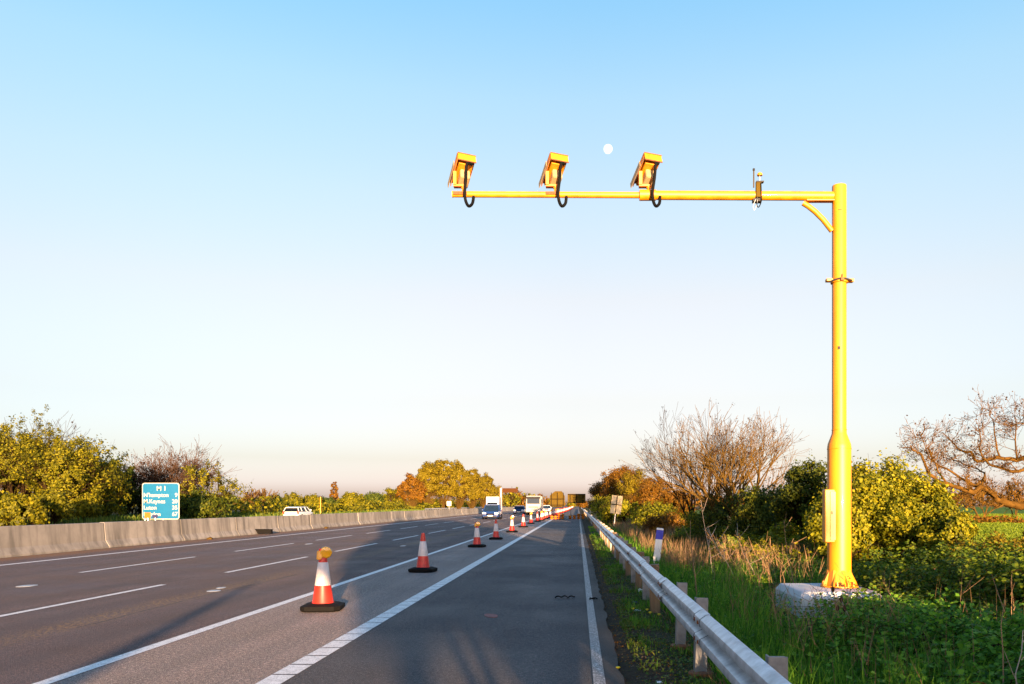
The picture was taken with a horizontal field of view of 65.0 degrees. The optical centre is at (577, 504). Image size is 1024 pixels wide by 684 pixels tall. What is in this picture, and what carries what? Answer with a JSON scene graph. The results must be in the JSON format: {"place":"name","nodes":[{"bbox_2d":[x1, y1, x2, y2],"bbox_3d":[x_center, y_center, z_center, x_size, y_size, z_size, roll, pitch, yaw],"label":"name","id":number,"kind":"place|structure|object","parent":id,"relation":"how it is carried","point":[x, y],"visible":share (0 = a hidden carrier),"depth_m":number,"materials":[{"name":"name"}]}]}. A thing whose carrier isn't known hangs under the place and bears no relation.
{"place":"outdoors","nodes":[
{"label":"outdoors","id":0,"kind":"place"},
{"bbox_2d":[6,511,502,557],"bbox_3d":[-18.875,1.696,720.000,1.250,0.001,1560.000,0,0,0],"label":"central reserve","id":1,"kind":"structure","parent":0,"point":[221,537],"depth_m":37.69,"materials":[{"name":"concrete"}]},
{"bbox_2d":[0,523,107,557],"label":"concrete barrier","id":2,"kind":"object","parent":1,"relation":"on","point":[22,540],"visible":1,"depth_m":27.91,"materials":[{"name":"concrete"}]},
{"bbox_2d":[99,519,183,547],"bbox_3d":[-18.596,1.194,34.200,0.600,1.000,5.940,0,0,0],"label":"concrete barrier","id":3,"kind":"object","parent":1,"relation":"on","point":[125,533],"visible":0.85,"depth_m":33.77,"materials":[{"name":"concrete"}]},
{"bbox_2d":[180,517,238,540],"bbox_3d":[-18.597,1.194,40.200,0.600,1.000,5.940,0,0,0],"label":"concrete barrier","id":4,"kind":"object","parent":1,"relation":"on","point":[198,529],"visible":0.86,"depth_m":39.83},
{"bbox_2d":[235,516,279,535],"bbox_3d":[-18.599,1.197,46.200,0.600,1.000,5.940,0,0,0],"label":"concrete barrier","id":5,"kind":"object","parent":1,"relation":"on","point":[247,525],"visible":0.69,"depth_m":45.58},
{"bbox_2d":[277,515,312,531],"bbox_3d":[-18.596,1.205,52.200,0.600,1.000,5.940,0,0,0],"label":"concrete barrier","id":6,"kind":"object","parent":1,"relation":"on","point":[287,523],"visible":0.75,"depth_m":51.88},
{"bbox_2d":[308,514,338,528],"bbox_3d":[-18.590,1.191,58.200,0.600,1.000,5.940,0,0,0],"label":"concrete barrier","id":7,"kind":"object","parent":1,"relation":"on","point":[317,521],"visible":0.83,"depth_m":57.83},
{"bbox_2d":[334,513,359,526],"bbox_3d":[-18.610,1.191,64.200,0.600,1.000,5.940,0,0,0],"label":"concrete barrier","id":8,"kind":"object","parent":1,"relation":"on","point":[346,519],"visible":0.87,"depth_m":63.91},
{"bbox_2d":[358,512,377,524],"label":"concrete barrier","id":9,"kind":"object","parent":1,"relation":"on","point":[367,518],"visible":0.84,"depth_m":69.98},
{"bbox_2d":[376,511,392,522],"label":"concrete barrier","id":10,"kind":"object","parent":1,"relation":"on","point":[381,517],"visible":0.77,"depth_m":76.00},
{"bbox_2d":[391,511,405,521],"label":"concrete barrier","id":11,"kind":"object","parent":1,"relation":"on","point":[397,515],"visible":0.84,"depth_m":81.97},
{"bbox_2d":[0,506,566,683],"bbox_3d":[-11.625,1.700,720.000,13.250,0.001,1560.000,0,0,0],"label":"road","id":12,"kind":"structure","parent":0,"point":[38,645],"depth_m":17.44,"materials":[{"name":"asphalt"}]},
{"bbox_2d":[0,507,562,683],"bbox_3d":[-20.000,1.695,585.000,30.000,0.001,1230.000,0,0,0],"label":"lane marking","id":13,"kind":"object","parent":12,"relation":"on","point":[98,664],"visible":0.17,"depth_m":12.91,"materials":[{"name":"paint"}]},
{"bbox_2d":[482,504,501,518],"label":"car","id":14,"kind":"object","parent":12,"relation":"on","point":[492,510],"visible":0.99,"depth_m":91.97,"materials":[{"name":"blue paint"}]},
{"bbox_2d":[524,496,542,514],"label":"lorry","id":15,"kind":"object","parent":12,"relation":"on","point":[534,503],"visible":0.88,"depth_m":126.40,"materials":[{"name":"paint"}]},
{"bbox_2d":[283,507,312,515],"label":"car","id":16,"kind":"object","parent":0,"point":[296,511],"visible":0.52,"depth_m":86.87,"materials":[{"name":"white paint"}]},
{"bbox_2d":[52,506,573,683],"bbox_3d":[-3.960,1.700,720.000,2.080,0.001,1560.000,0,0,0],"label":"painted strip","id":17,"kind":"object","parent":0,"point":[256,648],"visible":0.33,"depth_m":10.38,"materials":[{"name":"concrete"}]},
{"bbox_2d":[300,546,344,611],"bbox_3d":[-4.109,1.187,12.891,0.620,1.023,0.620,0,0,-7],"label":"traffic cone","id":18,"kind":"object","parent":17,"relation":"on","point":[323,601],"visible":1,"depth_m":12.79,"materials":[{"name":"plastic"}]},
{"bbox_2d":[256,519,552,683],"bbox_3d":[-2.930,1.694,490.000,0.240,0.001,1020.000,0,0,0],"label":"rumble line marking","id":19,"kind":"object","parent":17,"relation":"on","point":[358,631],"visible":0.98,"depth_m":10.76,"materials":[{"name":"paint"}]},
{"bbox_2d":[408,533,437,572],"bbox_3d":[-3.915,1.209,20.208,0.620,0.978,0.620,0,0,8],"label":"traffic cone","id":20,"kind":"object","parent":17,"relation":"on","point":[423,566],"visible":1,"depth_m":20.09,"materials":[{"name":"plastic"}]},
{"bbox_2d":[468,522,485,547],"bbox_3d":[-4.021,1.187,31.850,0.620,1.023,0.620,0,0,11],"label":"traffic cone","id":21,"kind":"object","parent":17,"relation":"on","point":[476,542],"visible":1,"depth_m":31.74,"materials":[{"name":"plastic"}]},
{"bbox_2d":[281,506,624,683],"bbox_3d":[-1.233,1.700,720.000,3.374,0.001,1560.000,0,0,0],"label":"hard shoulder","id":22,"kind":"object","parent":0,"point":[535,631],"visible":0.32,"depth_m":10.71},
{"bbox_2d":[550,491,564,515],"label":"temporary sign","id":23,"kind":"object","parent":22,"relation":"on","point":[557,498],"visible":0.92,"depth_m":91.00,"materials":[{"name":"metal"}]},
{"bbox_2d":[568,494,584,515],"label":"temporary sign","id":24,"kind":"object","parent":22,"relation":"on","point":[575,498],"visible":0.84,"depth_m":93.00,"materials":[{"name":"metal"}]},
{"bbox_2d":[578,508,605,683],"bbox_3d":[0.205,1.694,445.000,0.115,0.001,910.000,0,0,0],"label":"edge line marking","id":25,"kind":"object","parent":22,"relation":"on","point":[597,669],"visible":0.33,"depth_m":10.59,"materials":[{"name":"paint"}]},
{"bbox_2d":[0,0,1023,504],"label":"sky","id":26,"kind":"structure","parent":0,"point":[237,226],"materials":[{"name":"blue"}]},
{"bbox_2d":[19,505,1023,683],"bbox_3d":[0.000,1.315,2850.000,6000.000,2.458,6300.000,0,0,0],"label":"ground","id":27,"kind":"structure","parent":0,"point":[628,673],"depth_m":10.62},
{"bbox_2d":[0,423,25,494],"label":"tree","id":28,"kind":"object","parent":27,"relation":"on","point":[1,482],"visible":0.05,"depth_m":80.04,"materials":[{"name":"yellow plant"}]},
{"bbox_2d":[0,489,52,525],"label":"bush","id":29,"kind":"object","parent":27,"relation":"on","point":[15,509],"visible":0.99,"depth_m":48.62,"materials":[{"name":"green plant"}]},
{"bbox_2d":[0,404,69,516],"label":"tree","id":30,"kind":"object","parent":27,"relation":"on","point":[14,482],"visible":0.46,"depth_m":77.08,"materials":[{"name":"green plant"}]},
{"bbox_2d":[1,414,101,515],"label":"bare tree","id":31,"kind":"object","parent":27,"relation":"on","point":[66,438],"visible":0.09,"depth_m":86.70,"materials":[{"name":"green plant"}]},
{"bbox_2d":[29,490,75,523],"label":"bush","id":32,"kind":"object","parent":27,"relation":"on","point":[60,505],"visible":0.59,"depth_m":57.63,"materials":[{"name":"green plant"}]},
{"bbox_2d":[0,425,125,521],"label":"tree","id":33,"kind":"object","parent":27,"relation":"on","point":[62,479],"visible":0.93,"depth_m":64.93,"materials":[{"name":"green plant"}]},
{"bbox_2d":[21,444,133,517],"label":"tree","id":34,"kind":"object","parent":27,"relation":"on","point":[113,488],"visible":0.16,"depth_m":70.38,"materials":[{"name":"green plant"}]},
{"bbox_2d":[67,488,104,521],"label":"bush","id":35,"kind":"object","parent":27,"relation":"on","point":[87,504],"visible":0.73,"depth_m":65.29,"materials":[{"name":"green plant"}]},
{"bbox_2d":[96,493,128,516],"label":"bush","id":36,"kind":"object","parent":27,"relation":"on","point":[107,511],"visible":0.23,"depth_m":73.59,"materials":[{"name":"green plant"}]},
{"bbox_2d":[99,453,141,508],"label":"tree","id":37,"kind":"object","parent":27,"relation":"on","point":[133,494],"visible":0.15,"depth_m":82.61,"materials":[{"name":"green plant"}]},
{"bbox_2d":[121,480,159,514],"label":"bush","id":38,"kind":"object","parent":27,"relation":"on","point":[139,506],"visible":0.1,"depth_m":88.96,"materials":[{"name":"green plant"}]},
{"bbox_2d":[142,483,179,520],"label":"route sign","id":39,"kind":"object","parent":27,"relation":"on","point":[161,501],"visible":0.93,"depth_m":70.99,"materials":[{"name":"metal"}]},
{"bbox_2d":[120,434,241,500],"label":"bare tree","id":40,"kind":"object","parent":27,"relation":"on","point":[168,472],"visible":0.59,"depth_m":84.63,"materials":[{"name":"brown plant"}]},
{"bbox_2d":[180,485,231,518],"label":"bush","id":41,"kind":"object","parent":27,"relation":"on","point":[196,506],"visible":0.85,"depth_m":79.18,"materials":[{"name":"green plant"}]},
{"bbox_2d":[174,457,252,515],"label":"tree","id":42,"kind":"object","parent":27,"relation":"on","point":[222,488],"visible":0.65,"depth_m":84.93,"materials":[{"name":"green plant"}]},
{"bbox_2d":[24,508,424,524],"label":"verge grass","id":43,"kind":"structure","parent":27,"relation":"on","point":[127,517],"depth_m":76.68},
{"bbox_2d":[234,488,278,511],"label":"tree","id":44,"kind":"object","parent":27,"relation":"on","point":[252,494],"visible":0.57,"depth_m":148.97,"materials":[{"name":"brown plant"}]},
{"bbox_2d":[282,491,302,504],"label":"tree","id":45,"kind":"object","parent":27,"relation":"on","point":[293,495],"visible":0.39,"depth_m":164.10,"materials":[{"name":"yellow plant"}]},
{"bbox_2d":[302,493,324,505],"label":"tree","id":46,"kind":"object","parent":27,"relation":"on","point":[312,499],"visible":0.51,"depth_m":169.11,"materials":[{"name":"yellow plant"}]},
{"bbox_2d":[337,491,365,506],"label":"tree","id":47,"kind":"object","parent":27,"relation":"on","point":[348,498],"visible":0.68,"depth_m":178.60,"materials":[{"name":"yellow plant"}]},
{"bbox_2d":[224,496,481,515],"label":"verge hedge","id":48,"kind":"object","parent":27,"relation":"on","point":[370,504],"visible":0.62,"depth_m":125.62,"materials":[{"name":"green plant"}]},
{"bbox_2d":[362,490,385,508],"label":"tree","id":49,"kind":"object","parent":27,"relation":"on","point":[373,496],"visible":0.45,"depth_m":183.61,"materials":[{"name":"green plant"}]},
{"bbox_2d":[382,487,403,506],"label":"tree","id":50,"kind":"object","parent":27,"relation":"on","point":[391,492],"visible":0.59,"depth_m":194.82,"materials":[{"name":"yellow plant"}]},
{"bbox_2d":[395,473,427,506],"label":"tree","id":51,"kind":"object","parent":27,"relation":"on","point":[412,487],"visible":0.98,"depth_m":193.77,"materials":[{"name":"orange plant"}]},
{"bbox_2d":[415,461,444,507],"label":"tree","id":52,"kind":"object","parent":27,"relation":"on","point":[427,471],"visible":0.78,"depth_m":213.73,"materials":[{"name":"plant"}]},
{"bbox_2d":[433,458,460,509],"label":"tree","id":53,"kind":"object","parent":27,"relation":"on","point":[451,487],"visible":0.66,"depth_m":223.67,"materials":[{"name":"plant"}]},
{"bbox_2d":[451,459,472,508],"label":"tree","id":54,"kind":"object","parent":27,"relation":"on","point":[464,479],"visible":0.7,"depth_m":238.63,"materials":[{"name":"plant"}]},
{"bbox_2d":[465,467,485,507],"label":"tree","id":55,"kind":"object","parent":27,"relation":"on","point":[478,492],"visible":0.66,"depth_m":253.63,"materials":[{"name":"plant"}]},
{"bbox_2d":[475,472,497,507],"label":"tree","id":56,"kind":"object","parent":27,"relation":"on","point":[487,480],"visible":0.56,"depth_m":268.87,"materials":[{"name":"plant"}]},
{"bbox_2d":[497,487,523,506],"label":"tree","id":57,"kind":"object","parent":27,"relation":"on","point":[513,498],"visible":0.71,"depth_m":327.75,"materials":[{"name":"yellow plant"}]},
{"bbox_2d":[583,491,623,519],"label":"bush","id":58,"kind":"object","parent":27,"relation":"on","point":[596,499],"visible":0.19,"depth_m":77.16,"materials":[{"name":"green plant"}]},
{"bbox_2d":[585,470,622,517],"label":"thorn bush","id":59,"kind":"object","parent":27,"relation":"on","point":[595,490],"visible":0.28,"depth_m":87.42,"materials":[{"name":"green plant"}]},
{"bbox_2d":[610,495,622,523],"bbox_3d":[2.499,0.604,52.013,0.839,2.451,0.124,0,0,11],"label":"sign back","id":60,"kind":"object","parent":27,"relation":"on","point":[616,504],"visible":0.87,"depth_m":51.98,"materials":[{"name":"metal"}]},
{"bbox_2d":[600,465,635,516],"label":"tree","id":61,"kind":"object","parent":27,"relation":"on","point":[615,475],"visible":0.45,"depth_m":79.33,"materials":[{"name":"orange plant"}]},
{"bbox_2d":[590,497,654,525],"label":"bush","id":62,"kind":"object","parent":27,"relation":"on","point":[606,514],"visible":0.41,"depth_m":57.07,"materials":[{"name":"green plant"}]},
{"bbox_2d":[614,465,654,515],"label":"tree","id":63,"kind":"object","parent":27,"relation":"on","point":[630,487],"visible":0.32,"depth_m":73.58,"materials":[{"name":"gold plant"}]},
{"bbox_2d":[588,539,714,683],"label":"leaf litter","id":64,"kind":"object","parent":27,"relation":"on","point":[669,665],"visible":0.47,"depth_m":10.53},
{"bbox_2d":[630,473,674,510],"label":"thorn bush","id":65,"kind":"object","parent":27,"relation":"on","point":[645,493],"visible":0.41,"depth_m":59.50,"materials":[{"name":"orange plant"}]},
{"bbox_2d":[589,534,720,683],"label":"verge weeds","id":66,"kind":"object","parent":27,"relation":"on","point":[627,620],"visible":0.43,"depth_m":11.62,"materials":[{"name":"plant"}]},
{"bbox_2d":[626,499,688,529],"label":"bush","id":67,"kind":"object","parent":27,"relation":"on","point":[648,509],"visible":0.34,"depth_m":47.20,"materials":[{"name":"green plant"}]},
{"bbox_2d":[653,528,663,563],"bbox_3d":[2.142,1.180,21.475,0.192,1.100,0.074,6,3,-4],"label":"marker post","id":68,"kind":"object","parent":27,"relation":"on","point":[659,539],"visible":0.85,"depth_m":21.43,"materials":[{"name":"white plastic"}]},
{"bbox_2d":[598,517,719,560],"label":"verge grass","id":69,"kind":"structure","parent":27,"relation":"on","point":[619,533],"depth_m":30.09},
{"bbox_2d":[638,509,686,534],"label":"scrub bush","id":70,"kind":"object","parent":27,"relation":"on","point":[667,520],"visible":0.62,"depth_m":39.60,"materials":[{"name":"green plant"}]},
{"bbox_2d":[655,491,695,517],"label":"thorn bush","id":71,"kind":"object","parent":27,"relation":"on","point":[666,498],"visible":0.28,"depth_m":49.49,"materials":[{"name":"brown plant"}]},
{"bbox_2d":[581,507,790,683],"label":"crash barrier","id":72,"kind":"object","parent":27,"relation":"on","point":[733,658],"visible":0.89,"depth_m":7.87,"materials":[{"name":"metal"}]},
{"bbox_2d":[668,524,710,545],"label":"scrub bush","id":73,"kind":"object","parent":27,"relation":"on","point":[680,532],"visible":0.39,"depth_m":29.64,"materials":[{"name":"green plant"}]},
{"bbox_2d":[628,404,758,519],"bbox_3d":[4.966,-1.361,33.945,5.868,6.246,4.927,0,0,10],"label":"bare tree","id":74,"kind":"object","parent":27,"relation":"on","point":[683,495],"visible":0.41,"depth_m":33.63,"materials":[{"name":"brown plant"}]},
{"bbox_2d":[681,505,729,537],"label":"scrub bush","id":75,"kind":"object","parent":27,"relation":"on","point":[689,517],"visible":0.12,"depth_m":31.73,"materials":[{"name":"green plant"}]},
{"bbox_2d":[619,397,811,525],"bbox_3d":[4.946,-0.977,29.652,7.040,5.622,5.750,0,0,-14],"label":"bare tree","id":76,"kind":"object","parent":27,"relation":"on","point":[723,475],"visible":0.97,"depth_m":28.60,"materials":[{"name":"brown plant"}]},
{"bbox_2d":[688,492,757,541],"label":"hedge bush","id":77,"kind":"object","parent":27,"relation":"on","point":[716,517],"visible":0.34,"depth_m":28.80,"materials":[{"name":"green plant"}]},
{"bbox_2d":[705,534,754,558],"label":"scrub bush","id":78,"kind":"object","parent":27,"relation":"on","point":[733,539],"visible":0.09,"depth_m":21.76,"materials":[{"name":"green plant"}]},
{"bbox_2d":[722,474,804,539],"bbox_3d":[6.192,0.318,25.044,3.224,2.764,2.888,0,0,0],"label":"hedge bush","id":79,"kind":"object","parent":27,"relation":"on","point":[752,515],"visible":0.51,"depth_m":24.49,"materials":[{"name":"green plant"}]},
{"bbox_2d":[606,517,935,570],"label":"dry grass","id":80,"kind":"structure","parent":27,"relation":"on","point":[686,554],"depth_m":23.69,"materials":[{"name":"plant"}]},
{"bbox_2d":[762,519,810,544],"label":"scrub bush","id":81,"kind":"object","parent":27,"relation":"on","point":[778,530],"visible":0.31,"depth_m":21.84,"materials":[{"name":"green plant"}]},
{"bbox_2d":[765,454,826,529],"bbox_3d":[6.628,0.074,22.993,2.492,3.115,1.946,0,0,0],"label":"hedge bush","id":82,"kind":"object","parent":27,"relation":"on","point":[793,495],"visible":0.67,"depth_m":22.70,"materials":[{"name":"green plant"}]},
{"bbox_2d":[707,529,914,564],"bbox_3d":[6.013,1.159,21.119,5.310,1.065,7.085,0,0,0],"label":"bramble bush","id":83,"kind":"object","parent":27,"relation":"on","point":[744,536],"visible":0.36,"depth_m":19.35,"materials":[{"name":"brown plant"}]},
{"bbox_2d":[707,552,931,594],"bbox_3d":[4.960,1.426,16.488,4.942,0.752,5.403,0,0,0],"label":"bramble bush","id":84,"kind":"object","parent":27,"relation":"on","point":[821,565],"visible":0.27,"depth_m":16.55,"materials":[{"name":"green plant"}]},
{"bbox_2d":[776,583,882,617],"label":"concrete block","id":85,"kind":"structure","parent":27,"relation":"on","point":[799,589],"depth_m":12.25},
{"bbox_2d":[448,152,857,588],"bbox_3d":[1.170,-2.126,12.872,6.600,6.882,0.724,0,0,0],"label":"camera gantry","id":86,"kind":"object","parent":85,"relation":"on","point":[836,515],"visible":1,"depth_m":12.71,"materials":[{"name":"metal"}]},
{"bbox_2d":[649,555,1014,683],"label":"ground weeds","id":87,"kind":"object","parent":27,"relation":"on","point":[825,651],"visible":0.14,"depth_m":9.97,"materials":[{"name":"green plant"}]},
{"bbox_2d":[656,543,1021,683],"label":"dry grass","id":88,"kind":"structure","parent":27,"relation":"on","point":[810,668],"depth_m":9.20,"materials":[{"name":"plant"}]},
{"bbox_2d":[802,495,877,563],"bbox_3d":[6.025,0.704,18.450,1.691,2.006,1.422,0,0,0],"label":"hedge bush","id":89,"kind":"object","parent":27,"relation":"on","point":[862,538],"visible":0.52,"depth_m":18.20,"materials":[{"name":"green plant"}]},
{"bbox_2d":[685,489,1023,508],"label":"distant woodland","id":90,"kind":"object","parent":27,"relation":"on","point":[974,497],"visible":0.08,"depth_m":314.27,"materials":[{"name":"brown plant"}]},
{"bbox_2d":[708,533,1016,666],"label":"dry stems","id":91,"kind":"object","parent":27,"relation":"on","point":[768,557],"visible":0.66,"depth_m":9.82,"materials":[{"name":"plant"}]},
{"bbox_2d":[797,457,930,547],"bbox_3d":[7.299,0.209,20.572,3.546,3.013,2.724,0,0,0],"label":"hedge bush","id":92,"kind":"object","parent":27,"relation":"on","point":[870,491],"visible":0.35,"depth_m":19.74,"materials":[{"name":"green plant"}]},
{"bbox_2d":[851,448,938,545],"bbox_3d":[8.137,0.113,20.967,3.619,3.196,3.121,0,0,0],"label":"hedge bush","id":93,"kind":"object","parent":27,"relation":"on","point":[892,468],"visible":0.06,"depth_m":20.59,"materials":[{"name":"green plant"}]},
{"bbox_2d":[782,595,1023,683],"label":"bramble bush","id":94,"kind":"object","parent":27,"relation":"on","point":[985,636],"visible":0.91,"depth_m":7.61,"materials":[{"name":"green plant"}]},
{"bbox_2d":[782,583,1023,631],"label":"bramble bush","id":95,"kind":"object","parent":27,"relation":"on","point":[865,599],"visible":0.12,"depth_m":10.68,"materials":[{"name":"green plant"}]},
{"bbox_2d":[866,473,963,563],"bbox_3d":[8.231,0.474,19.477,2.191,2.464,2.349,0,0,25],"label":"hedge bush","id":96,"kind":"object","parent":27,"relation":"on","point":[900,517],"visible":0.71,"depth_m":19.04,"materials":[{"name":"green plant"}]},
{"bbox_2d":[851,535,1023,626],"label":"bramble bush","id":97,"kind":"object","parent":27,"relation":"on","point":[915,578],"visible":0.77,"depth_m":11.92,"materials":[{"name":"green plant"}]},
{"bbox_2d":[910,506,980,565],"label":"hedge bush","id":98,"kind":"object","parent":27,"relation":"on","point":[950,528],"visible":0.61,"depth_m":17.77,"materials":[{"name":"green plant"}]},
{"bbox_2d":[896,387,1023,513],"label":"oak tree","id":99,"kind":"object","parent":27,"relation":"on","point":[985,487],"visible":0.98,"depth_m":24.05,"materials":[{"name":"brown plant"}]},
{"bbox_2d":[953,472,1007,519],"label":"tree","id":100,"kind":"object","parent":27,"relation":"on","point":[962,500],"visible":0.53,"depth_m":94.39,"materials":[{"name":"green plant"}]},
{"bbox_2d":[964,513,1023,546],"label":"field grass","id":101,"kind":"structure","parent":27,"relation":"on","point":[1016,529],"depth_m":65.38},
{"bbox_2d":[968,515,1023,522],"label":"field hedge","id":102,"kind":"object","parent":27,"relation":"on","point":[1003,518],"visible":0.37,"depth_m":84.83,"materials":[{"name":"brown plant"}]},
{"bbox_2d":[972,530,1023,562],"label":"golden bush","id":103,"kind":"object","parent":27,"relation":"on","point":[998,539],"visible":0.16,"depth_m":15.87,"materials":[{"name":"green plant"}]},
{"bbox_2d":[992,576,1006,682],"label":"dead stalk","id":104,"kind":"object","parent":27,"relation":"on","point":[1001,633],"visible":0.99,"depth_m":5.99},
{"bbox_2d":[997,475,1023,515],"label":"tree","id":105,"kind":"object","parent":27,"relation":"on","point":[1012,493],"visible":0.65,"depth_m":129.39,"materials":[{"name":"brown plant"}]},
{"bbox_2d":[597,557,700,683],"bbox_3d":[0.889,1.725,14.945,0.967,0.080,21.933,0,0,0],"label":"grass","id":106,"kind":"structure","parent":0,"point":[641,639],"depth_m":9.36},
{"bbox_2d":[588,526,728,683],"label":"verge grass","id":107,"kind":"structure","parent":0,"point":[631,607],"depth_m":12.45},
{"bbox_2d":[621,561,881,683],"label":"dead grass","id":108,"kind":"structure","parent":0,"point":[711,676],"depth_m":8.05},
{"bbox_2d":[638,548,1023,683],"bbox_3d":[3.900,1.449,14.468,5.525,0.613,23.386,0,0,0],"label":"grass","id":109,"kind":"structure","parent":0,"point":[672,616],"depth_m":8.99,"materials":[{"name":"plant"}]},
{"bbox_2d":[649,555,1023,683],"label":"tall grass","id":110,"kind":"structure","parent":0,"point":[729,627],"depth_m":8.91,"materials":[{"name":"plant"}]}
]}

